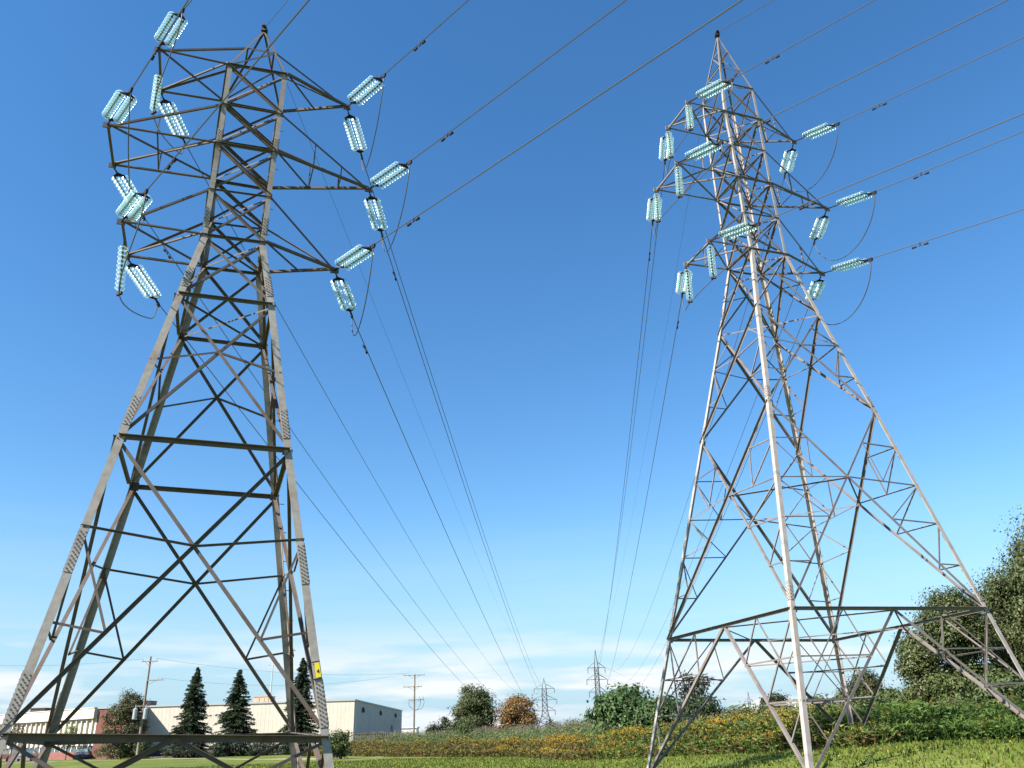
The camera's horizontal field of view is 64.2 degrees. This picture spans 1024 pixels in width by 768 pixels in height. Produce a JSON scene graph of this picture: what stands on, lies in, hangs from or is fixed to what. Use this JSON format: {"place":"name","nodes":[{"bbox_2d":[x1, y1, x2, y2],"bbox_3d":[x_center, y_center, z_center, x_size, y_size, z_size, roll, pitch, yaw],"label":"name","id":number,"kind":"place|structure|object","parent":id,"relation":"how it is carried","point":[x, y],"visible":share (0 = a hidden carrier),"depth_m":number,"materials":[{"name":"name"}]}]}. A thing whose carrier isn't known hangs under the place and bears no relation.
{"place":"outdoors","nodes":[
{"label":"outdoors","id":0,"kind":"place"},
{"bbox_2d":[2,756,171,761],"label":"road","id":1,"kind":"structure","parent":0,"point":[73,759],"depth_m":117.42,"materials":[{"name":"grey asphalt"}]},
{"bbox_2d":[74,748,88,759],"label":"parked car","id":2,"kind":"object","parent":1,"relation":"on","point":[81,752],"visible":0.67,"depth_m":114.38,"materials":[{"name":"blue paint"}]},
{"bbox_2d":[2,757,374,763],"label":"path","id":3,"kind":"structure","parent":0,"point":[205,758],"depth_m":83.32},
{"bbox_2d":[0,0,1023,733],"label":"sky","id":4,"kind":"structure","parent":0,"point":[524,285],"materials":[{"name":"blue"}]},
{"bbox_2d":[2,738,1023,767],"bbox_3d":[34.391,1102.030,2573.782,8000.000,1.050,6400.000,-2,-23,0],"label":"ground","id":5,"kind":"structure","parent":0,"point":[155,762],"depth_m":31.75,"materials":[{"name":"green plant"}]},
{"bbox_2d":[0,707,148,760],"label":"office building","id":6,"kind":"structure","parent":5,"relation":"on","point":[88,721],"depth_m":119.74,"materials":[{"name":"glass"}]},
{"bbox_2d":[90,743,131,759],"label":"shrub","id":7,"kind":"object","parent":5,"relation":"on","point":[108,749],"visible":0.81,"depth_m":105.71,"materials":[{"name":"green plant"}]},
{"bbox_2d":[98,687,150,758],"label":"leafy tree","id":8,"kind":"object","parent":5,"relation":"on","point":[123,716],"visible":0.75,"depth_m":106.94,"materials":[{"name":"green plant"}]},
{"bbox_2d":[127,742,154,758],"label":"shrub","id":9,"kind":"object","parent":5,"relation":"on","point":[144,746],"visible":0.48,"depth_m":105.80,"materials":[{"name":"green plant"}]},
{"bbox_2d":[132,656,163,754],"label":"utility pole","id":10,"kind":"object","parent":5,"relation":"on","point":[144,711],"visible":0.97,"depth_m":91.22,"materials":[{"name":"brown wood"}]},
{"bbox_2d":[164,734,207,757],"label":"shrub","id":11,"kind":"object","parent":5,"relation":"on","point":[182,748],"visible":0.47,"depth_m":100.25,"materials":[{"name":"green plant"}]},
{"bbox_2d":[0,24,372,767],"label":"lattice tower","id":12,"kind":"structure","parent":5,"relation":"on","point":[50,738],"depth_m":21.17,"materials":[{"name":"metal"}]},
{"bbox_2d":[102,87,136,125],"bbox_3d":[-10.326,-7.240,21.452,0.536,0.551,2.408,17,-29,-37],"label":"insulator string","id":13,"kind":"object","parent":12,"relation":"attached to","point":[118,97],"visible":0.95,"depth_m":21.46,"materials":[{"name":"glass"}]},
{"bbox_2d":[132,0,188,87],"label":"overhead wire","id":14,"kind":"object","parent":13,"relation":"attached to","point":[154,53],"visible":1,"depth_m":19.04,"materials":[{"name":"grey metal"}]},
{"bbox_2d":[115,241,127,295],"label":"insulator string","id":15,"kind":"object","parent":12,"relation":"attached to","point":[121,264],"visible":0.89,"depth_m":21.65,"materials":[{"name":"glass"}]},
{"bbox_2d":[118,194,157,318],"bbox_3d":[-10.044,-2.925,21.880,0.639,1.625,6.192,6,-24,-18],"label":"jumper cable","id":16,"kind":"object","parent":15,"relation":"hanging from","point":[126,260],"visible":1,"depth_m":20.40,"materials":[{"name":"grey metal"}]},
{"bbox_2d":[111,168,146,220],"bbox_3d":[-11.716,-5.843,25.003,0.566,0.356,2.437,-2,-23,0],"label":"insulator string","id":17,"kind":"object","parent":12,"relation":"attached to","point":[117,174],"visible":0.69,"depth_m":24.73,"materials":[{"name":"glass"}]},
{"bbox_2d":[128,92,143,228],"bbox_3d":[-10.645,-5.793,23.058,0.032,1.530,6.212,7,-25,-19],"label":"jumper cable","id":18,"kind":"object","parent":17,"relation":"hanging from","point":[128,153],"visible":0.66,"depth_m":21.27,"materials":[{"name":"grey metal"}]},
{"bbox_2d":[145,219,501,701],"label":"overhead wire","id":19,"kind":"object","parent":17,"relation":"attached to","point":[167,252],"visible":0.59,"depth_m":36.02,"materials":[{"name":"grey metal"}]},
{"bbox_2d":[116,188,151,221],"bbox_3d":[-9.463,-4.417,20.421,0.536,0.514,2.415,16,-29,-36],"label":"insulator string","id":20,"kind":"object","parent":12,"relation":"attached to","point":[136,205],"visible":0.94,"depth_m":20.38,"materials":[{"name":"glass"}]},
{"bbox_2d":[147,0,309,189],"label":"overhead wire","id":21,"kind":"object","parent":20,"relation":"attached to","point":[171,162],"visible":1,"depth_m":16.08,"materials":[{"name":"grey metal"}]},
{"bbox_2d":[125,260,160,306],"bbox_3d":[-10.806,-2.992,23.944,0.554,0.372,2.436,-2,-23,0],"label":"insulator string","id":22,"kind":"object","parent":12,"relation":"attached to","point":[155,298],"visible":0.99,"depth_m":23.92,"materials":[{"name":"glass"}]},
{"bbox_2d":[160,305,496,714],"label":"overhead wire","id":23,"kind":"object","parent":22,"relation":"attached to","point":[296,482],"visible":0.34,"depth_m":37.99,"materials":[{"name":"grey metal"}]},
{"bbox_2d":[150,72,162,114],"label":"insulator string","id":24,"kind":"object","parent":12,"relation":"attached to","point":[157,83],"visible":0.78,"depth_m":24.10,"materials":[{"name":"glass"}]},
{"bbox_2d":[153,13,183,153],"bbox_3d":[-10.204,-8.489,24.356,0.683,1.753,6.231,7,-25,-19],"label":"jumper cable","id":25,"kind":"object","parent":24,"relation":"hanging from","point":[161,79],"visible":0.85,"depth_m":22.72,"materials":[{"name":"grey metal"}]},
{"bbox_2d":[154,9,187,47],"bbox_3d":[-9.559,-9.885,22.854,0.536,0.592,2.400,16,-29,-36],"label":"insulator string","id":26,"kind":"object","parent":12,"relation":"attached to","point":[165,27],"visible":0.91,"depth_m":22.82,"materials":[{"name":"glass"}]},
{"bbox_2d":[160,94,188,144],"bbox_3d":[-10.952,-8.560,26.439,0.536,0.288,2.442,-1,-23,-2],"label":"insulator string","id":27,"kind":"object","parent":12,"relation":"attached to","point":[165,101],"visible":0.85,"depth_m":26.36,"materials":[{"name":"glass"}]},
{"bbox_2d":[188,149,523,694],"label":"overhead wire","id":28,"kind":"object","parent":27,"relation":"attached to","point":[322,388],"visible":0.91,"depth_m":42.52,"materials":[{"name":"grey metal"}]},
{"bbox_2d":[330,274,356,318],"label":"insulator string","id":29,"kind":"object","parent":12,"relation":"attached to","point":[349,309],"visible":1,"depth_m":24.88,"materials":[{"name":"glass"}]},
{"bbox_2d":[353,318,540,719],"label":"overhead wire","id":30,"kind":"object","parent":29,"relation":"attached to","point":[364,346],"visible":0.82,"depth_m":34.05,"materials":[{"name":"grey metal"}]},
{"bbox_2d":[335,243,375,270],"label":"insulator string","id":31,"kind":"object","parent":12,"relation":"attached to","point":[371,247],"visible":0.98,"depth_m":22.93,"materials":[{"name":"glass"}]},
{"bbox_2d":[375,0,742,243],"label":"overhead wire","id":32,"kind":"object","parent":31,"relation":"attached to","point":[418,218],"visible":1,"depth_m":16.59,"materials":[{"name":"grey metal"}]},
{"bbox_2d":[344,110,366,159],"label":"insulator string","id":33,"kind":"object","parent":12,"relation":"attached to","point":[360,151],"visible":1,"depth_m":27.23,"materials":[{"name":"glass"}]},
{"bbox_2d":[363,161,539,682],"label":"overhead wire","id":34,"kind":"object","parent":33,"relation":"attached to","point":[438,395],"visible":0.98,"depth_m":42.57,"materials":[{"name":"grey metal"}]},
{"bbox_2d":[347,73,385,107],"bbox_3d":[-4.547,-9.056,25.318,0.536,0.529,2.412,17,-29,-36],"label":"insulator string","id":35,"kind":"object","parent":12,"relation":"attached to","point":[379,79],"visible":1,"depth_m":25.32,"materials":[{"name":"glass"}]},
{"bbox_2d":[385,0,468,73],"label":"overhead wire","id":36,"kind":"object","parent":35,"relation":"attached to","point":[415,48],"visible":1,"depth_m":22.99,"materials":[{"name":"grey metal"}]},
{"bbox_2d":[365,192,387,237],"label":"insulator string","id":37,"kind":"object","parent":12,"relation":"attached to","point":[370,197],"visible":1,"depth_m":26.42,"materials":[{"name":"glass"}]},
{"bbox_2d":[383,239,548,706],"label":"overhead wire","id":38,"kind":"object","parent":37,"relation":"attached to","point":[393,272],"visible":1,"depth_m":37.34,"materials":[{"name":"grey metal"}]},
{"bbox_2d":[369,160,411,189],"bbox_3d":[-3.675,-6.213,24.437,0.536,0.510,2.416,17,-30,-37],"label":"insulator string","id":39,"kind":"object","parent":12,"relation":"attached to","point":[389,174],"visible":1,"depth_m":24.38,"materials":[{"name":"glass"}]},
{"bbox_2d":[411,0,626,160],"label":"overhead wire","id":40,"kind":"object","parent":39,"relation":"attached to","point":[446,135],"visible":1,"depth_m":20.14,"materials":[{"name":"grey metal"}]},
{"bbox_2d":[267,34,520,652],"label":"overhead wire","id":41,"kind":"object","parent":12,"relation":"attached to","point":[370,294],"visible":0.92,"depth_m":40.61,"materials":[{"name":"grey metal"}]},
{"bbox_2d":[160,667,214,757],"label":"spruce tree","id":42,"kind":"object","parent":5,"relation":"on","point":[194,706],"visible":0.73,"depth_m":103.81,"materials":[{"name":"green plant"}]},
{"bbox_2d":[206,733,249,756],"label":"shrub","id":43,"kind":"object","parent":5,"relation":"on","point":[218,747],"visible":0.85,"depth_m":100.00,"materials":[{"name":"green plant"}]},
{"bbox_2d":[203,669,257,757],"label":"spruce tree","id":44,"kind":"object","parent":5,"relation":"on","point":[234,718],"visible":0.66,"depth_m":103.70,"materials":[{"name":"green plant"}]},
{"bbox_2d":[246,743,278,755],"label":"shrub","id":45,"kind":"object","parent":5,"relation":"on","point":[260,746],"visible":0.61,"depth_m":99.89,"materials":[{"name":"green plant"}]},
{"bbox_2d":[145,699,401,756],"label":"warehouse","id":46,"kind":"structure","parent":5,"relation":"on","point":[354,715],"depth_m":123.03,"materials":[{"name":"white metal"}]},
{"bbox_2d":[278,743,308,754],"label":"shrub","id":47,"kind":"object","parent":5,"relation":"on","point":[284,748],"visible":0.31,"depth_m":97.94,"materials":[{"name":"green plant"}]},
{"bbox_2d":[268,657,319,755],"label":"spruce tree","id":48,"kind":"object","parent":5,"relation":"on","point":[303,685],"visible":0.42,"depth_m":102.08,"materials":[{"name":"green plant"}]},
{"bbox_2d":[322,728,353,758],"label":"shrub","id":49,"kind":"object","parent":5,"relation":"on","point":[339,742],"visible":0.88,"depth_m":71.17,"materials":[{"name":"green plant"}]},
{"bbox_2d":[403,673,423,732],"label":"utility pole","id":50,"kind":"object","parent":5,"relation":"on","point":[414,699],"visible":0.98,"depth_m":119.39,"materials":[{"name":"brown wood"}]},
{"bbox_2d":[436,716,450,733],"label":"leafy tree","id":51,"kind":"object","parent":5,"relation":"on","point":[443,724],"visible":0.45,"depth_m":88.39,"materials":[{"name":"green plant"}]},
{"bbox_2d":[449,718,481,740],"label":"shrub","id":52,"kind":"object","parent":5,"relation":"on","point":[467,726],"visible":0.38,"depth_m":76.94,"materials":[{"name":"green plant"}]},
{"bbox_2d":[446,683,501,734],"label":"leafy tree","id":53,"kind":"object","parent":5,"relation":"on","point":[473,704],"visible":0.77,"depth_m":84.40,"materials":[{"name":"green plant"}]},
{"bbox_2d":[350,717,611,742],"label":"reeds","id":54,"kind":"object","parent":5,"relation":"on","point":[535,732],"visible":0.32,"depth_m":71.40,"materials":[{"name":"green plant"}]},
{"bbox_2d":[491,693,539,733],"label":"leafy tree","id":55,"kind":"object","parent":5,"relation":"on","point":[515,714],"visible":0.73,"depth_m":78.99,"materials":[{"name":"orange plant"}]},
{"bbox_2d":[532,679,556,725],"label":"lattice tower","id":56,"kind":"structure","parent":5,"relation":"on","point":[543,710],"depth_m":334.93,"materials":[{"name":"grey metal"}]},
{"bbox_2d":[586,651,607,699],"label":"lattice tower","id":57,"kind":"structure","parent":5,"relation":"on","point":[598,679],"depth_m":282.04,"materials":[{"name":"grey metal"}]},
{"bbox_2d":[301,711,899,759],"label":"dry weeds","id":58,"kind":"object","parent":5,"relation":"on","point":[575,756],"visible":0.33,"depth_m":47.91,"materials":[{"name":"plant"}]},
{"bbox_2d":[311,704,902,759],"bbox_3d":[-2.553,27.188,62.198,11.085,2.413,85.203,9,-25,-24],"label":"goldenrod","id":59,"kind":"object","parent":5,"relation":"on","point":[504,749],"visible":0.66,"depth_m":46.63,"materials":[{"name":"plant"}]},
{"bbox_2d":[579,682,650,735],"bbox_3d":[7.351,23.286,57.310,5.466,4.556,6.669,-2,-23,0],"label":"sumac thicket","id":60,"kind":"object","parent":5,"relation":"on","point":[616,707],"visible":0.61,"depth_m":56.10,"materials":[{"name":"green plant"}]},
{"bbox_2d":[626,691,680,731],"bbox_3d":[9.537,22.004,53.690,4.037,3.410,4.104,-2,-23,0],"label":"sumac thicket","id":61,"kind":"object","parent":5,"relation":"on","point":[645,714],"visible":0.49,"depth_m":52.85,"materials":[{"name":"green plant"}]},
{"bbox_2d":[666,670,726,717],"bbox_3d":[10.859,19.058,48.401,3.198,4.219,3.149,-21,-29,37],"label":"young tree","id":62,"kind":"object","parent":5,"relation":"on","point":[701,687],"visible":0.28,"depth_m":48.41,"materials":[{"name":"green plant"}]},
{"bbox_2d":[672,694,728,724],"bbox_3d":[10.785,19.049,46.088,3.615,2.829,3.617,-2,-23,0],"label":"shrub","id":63,"kind":"object","parent":5,"relation":"on","point":[709,708],"visible":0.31,"depth_m":45.75,"materials":[{"name":"green plant"}]},
{"bbox_2d":[723,701,762,716],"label":"bush","id":64,"kind":"object","parent":5,"relation":"on","point":[732,707],"visible":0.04,"depth_m":57.19,"materials":[{"name":"green plant"}]},
{"bbox_2d":[752,690,792,708],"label":"leafy tree","id":65,"kind":"object","parent":5,"relation":"on","point":[776,697],"visible":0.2,"depth_m":176.31,"materials":[{"name":"green plant"}]},
{"bbox_2d":[587,692,1023,759],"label":"green weeds","id":66,"kind":"object","parent":5,"relation":"on","point":[932,721],"visible":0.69,"depth_m":28.91,"materials":[{"name":"green plant"}]},
{"bbox_2d":[788,692,829,709],"bbox_3d":[19.860,21.702,53.518,3.836,2.887,4.057,-2,-23,0],"label":"bush","id":67,"kind":"object","parent":5,"relation":"on","point":[815,697],"visible":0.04,"depth_m":53.13,"materials":[{"name":"green plant"}]},
{"bbox_2d":[647,30,1023,767],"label":"lattice tower","id":68,"kind":"structure","parent":5,"relation":"on","point":[737,144],"depth_m":26.57,"materials":[{"name":"metal"}]},
{"bbox_2d":[646,192,661,225],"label":"insulator string","id":69,"kind":"object","parent":68,"relation":"attached to","point":[652,220],"visible":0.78,"depth_m":31.38,"materials":[{"name":"glass"}]},
{"bbox_2d":[588,227,652,683],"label":"overhead wire","id":70,"kind":"object","parent":69,"relation":"attached to","point":[633,403],"visible":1,"depth_m":43.46,"materials":[{"name":"grey metal"}]},
{"bbox_2d":[659,130,673,166],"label":"insulator string","id":71,"kind":"object","parent":68,"relation":"attached to","point":[662,153],"visible":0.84,"depth_m":32.95,"materials":[{"name":"glass"}]},
{"bbox_2d":[588,167,664,671],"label":"overhead wire","id":72,"kind":"object","parent":71,"relation":"attached to","point":[638,387],"visible":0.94,"depth_m":48.66,"materials":[{"name":"grey metal"}]},
{"bbox_2d":[676,267,691,299],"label":"insulator string","id":73,"kind":"object","parent":68,"relation":"attached to","point":[681,283],"visible":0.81,"depth_m":30.53,"materials":[{"name":"glass"}]},
{"bbox_2d":[605,300,681,688],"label":"overhead wire","id":74,"kind":"object","parent":73,"relation":"attached to","point":[654,455],"visible":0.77,"depth_m":42.55,"materials":[{"name":"grey metal"}]},
{"bbox_2d":[677,140,723,162],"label":"insulator string","id":75,"kind":"object","parent":68,"relation":"attached to","point":[702,150],"visible":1,"depth_m":27.22,"materials":[{"name":"glass"}]},
{"bbox_2d":[723,0,1007,140],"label":"overhead wire","id":76,"kind":"object","parent":75,"relation":"attached to","point":[762,122],"visible":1,"depth_m":22.95,"materials":[{"name":"grey metal"}]},
{"bbox_2d":[688,78,733,102],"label":"insulator string","id":77,"kind":"object","parent":68,"relation":"attached to","point":[721,87],"visible":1,"depth_m":28.69,"materials":[{"name":"glass"}]},
{"bbox_2d":[734,0,874,77],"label":"overhead wire","id":78,"kind":"object","parent":77,"relation":"attached to","point":[777,56],"visible":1,"depth_m":26.06,"materials":[{"name":"grey metal"}]},
{"bbox_2d":[707,243,716,279],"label":"insulator string","id":79,"kind":"object","parent":68,"relation":"attached to","point":[712,270],"visible":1,"depth_m":27.19,"materials":[{"name":"glass"}]},
{"bbox_2d":[710,222,760,240],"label":"insulator string","id":80,"kind":"object","parent":68,"relation":"attached to","point":[757,224],"visible":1,"depth_m":26.24,"materials":[{"name":"glass"}]},
{"bbox_2d":[761,113,1023,221],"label":"overhead wire","id":81,"kind":"object","parent":80,"relation":"attached to","point":[807,205],"visible":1,"depth_m":22.39,"materials":[{"name":"grey metal"}]},
{"bbox_2d":[780,144,797,178],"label":"insulator string","id":82,"kind":"object","parent":68,"relation":"attached to","point":[784,162],"visible":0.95,"depth_m":33.71,"materials":[{"name":"glass"}]},
{"bbox_2d":[609,179,783,670],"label":"overhead wire","id":83,"kind":"object","parent":82,"relation":"attached to","point":[715,410],"visible":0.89,"depth_m":48.43,"materials":[{"name":"grey metal"}]},
{"bbox_2d":[805,276,825,304],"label":"insulator string","id":84,"kind":"object","parent":68,"relation":"attached to","point":[819,280],"visible":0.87,"depth_m":31.19,"materials":[{"name":"glass"}]},
{"bbox_2d":[639,309,807,687],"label":"overhead wire","id":85,"kind":"object","parent":84,"relation":"attached to","point":[742,471],"visible":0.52,"depth_m":45.97,"materials":[{"name":"grey metal"}]},
{"bbox_2d":[794,122,839,141],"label":"insulator string","id":86,"kind":"object","parent":68,"relation":"attached to","point":[820,129],"visible":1,"depth_m":30.94,"materials":[{"name":"glass"}]},
{"bbox_2d":[840,37,1023,121],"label":"overhead wire","id":87,"kind":"object","parent":86,"relation":"attached to","point":[927,81],"visible":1,"depth_m":27.72,"materials":[{"name":"grey metal"}]},
{"bbox_2d":[810,211,828,245],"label":"insulator string","id":88,"kind":"object","parent":68,"relation":"attached to","point":[816,227],"visible":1,"depth_m":32.81,"materials":[{"name":"glass"}]},
{"bbox_2d":[625,246,812,683],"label":"overhead wire","id":89,"kind":"object","parent":88,"relation":"attached to","point":[742,433],"visible":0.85,"depth_m":47.55,"materials":[{"name":"grey metal"}]},
{"bbox_2d":[822,258,872,273],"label":"insulator string","id":90,"kind":"object","parent":68,"relation":"attached to","point":[851,264],"visible":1,"depth_m":28.46,"materials":[{"name":"glass"}]},
{"bbox_2d":[873,209,1023,257],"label":"overhead wire","id":91,"kind":"object","parent":90,"relation":"attached to","point":[919,243],"visible":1,"depth_m":25.95,"materials":[{"name":"grey metal"}]},
{"bbox_2d":[827,191,876,208],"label":"insulator string","id":92,"kind":"object","parent":68,"relation":"attached to","point":[868,194],"visible":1,"depth_m":29.87,"materials":[{"name":"glass"}]},
{"bbox_2d":[876,131,1023,190],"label":"overhead wire","id":93,"kind":"object","parent":92,"relation":"attached to","point":[920,173],"visible":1,"depth_m":27.31,"materials":[{"name":"grey metal"}]},
{"bbox_2d":[661,699,1013,728],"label":"tall weeds","id":94,"kind":"object","parent":5,"relation":"on","point":[737,711],"visible":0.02,"depth_m":37.60,"materials":[{"name":"green plant"}]},
{"bbox_2d":[826,688,871,705],"bbox_3d":[21.611,20.734,51.583,3.661,2.890,3.628,-2,-23,0],"label":"bush","id":95,"kind":"object","parent":5,"relation":"on","point":[841,696],"visible":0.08,"depth_m":51.73,"materials":[{"name":"green plant"}]},
{"bbox_2d":[836,669,890,695],"bbox_3d":[28.072,25.148,64.962,4.438,5.005,4.362,-2,-23,0],"label":"domed tree","id":96,"kind":"object","parent":5,"relation":"on","point":[871,680],"visible":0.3,"depth_m":64.74,"materials":[{"name":"green plant"}]},
{"bbox_2d":[855,684,904,711],"bbox_3d":[22.952,19.954,50.013,3.469,3.045,3.635,-2,-23,0],"label":"bush","id":97,"kind":"object","parent":5,"relation":"on","point":[883,695],"visible":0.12,"depth_m":49.85,"materials":[{"name":"green plant"}]},
{"bbox_2d":[892,684,939,706],"bbox_3d":[23.332,18.430,46.342,3.908,2.998,3.804,-2,-23,0],"label":"bush","id":98,"kind":"object","parent":5,"relation":"on","point":[909,693],"visible":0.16,"depth_m":45.73,"materials":[{"name":"green plant"}]},
{"bbox_2d":[891,627,946,702],"bbox_3d":[23.812,17.008,46.811,3.416,5.932,3.642,-2,-23,0],"label":"leafy tree","id":99,"kind":"object","parent":5,"relation":"on","point":[912,668],"visible":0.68,"depth_m":46.45,"materials":[{"name":"green plant"}]},
{"bbox_2d":[905,585,1007,698],"bbox_3d":[24.285,14.867,44.316,4.212,7.910,3.967,-2,-23,0],"label":"leafy tree","id":100,"kind":"object","parent":5,"relation":"on","point":[972,624],"visible":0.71,"depth_m":44.32,"materials":[{"name":"green plant"}]},
{"bbox_2d":[925,658,995,703],"bbox_3d":[24.741,16.943,44.589,4.040,4.254,4.060,-2,-23,0],"label":"bush","id":101,"kind":"object","parent":5,"relation":"on","point":[951,682],"visible":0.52,"depth_m":44.11,"materials":[{"name":"green plant"}]},
{"bbox_2d":[964,503,1023,674],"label":"leafy tree","id":102,"kind":"object","parent":5,"relation":"on","point":[1005,591],"visible":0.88,"depth_m":45.09,"materials":[{"name":"green plant"}]},
{"bbox_2d":[964,665,1023,705],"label":"bush","id":103,"kind":"object","parent":5,"relation":"on","point":[1001,677],"visible":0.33,"depth_m":38.62,"materials":[{"name":"green plant"}]},
{"bbox_2d":[967,582,1023,681],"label":"leafy tree","id":104,"kind":"object","parent":5,"relation":"on","point":[991,668],"visible":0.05,"depth_m":49.14,"materials":[{"name":"green plant"}]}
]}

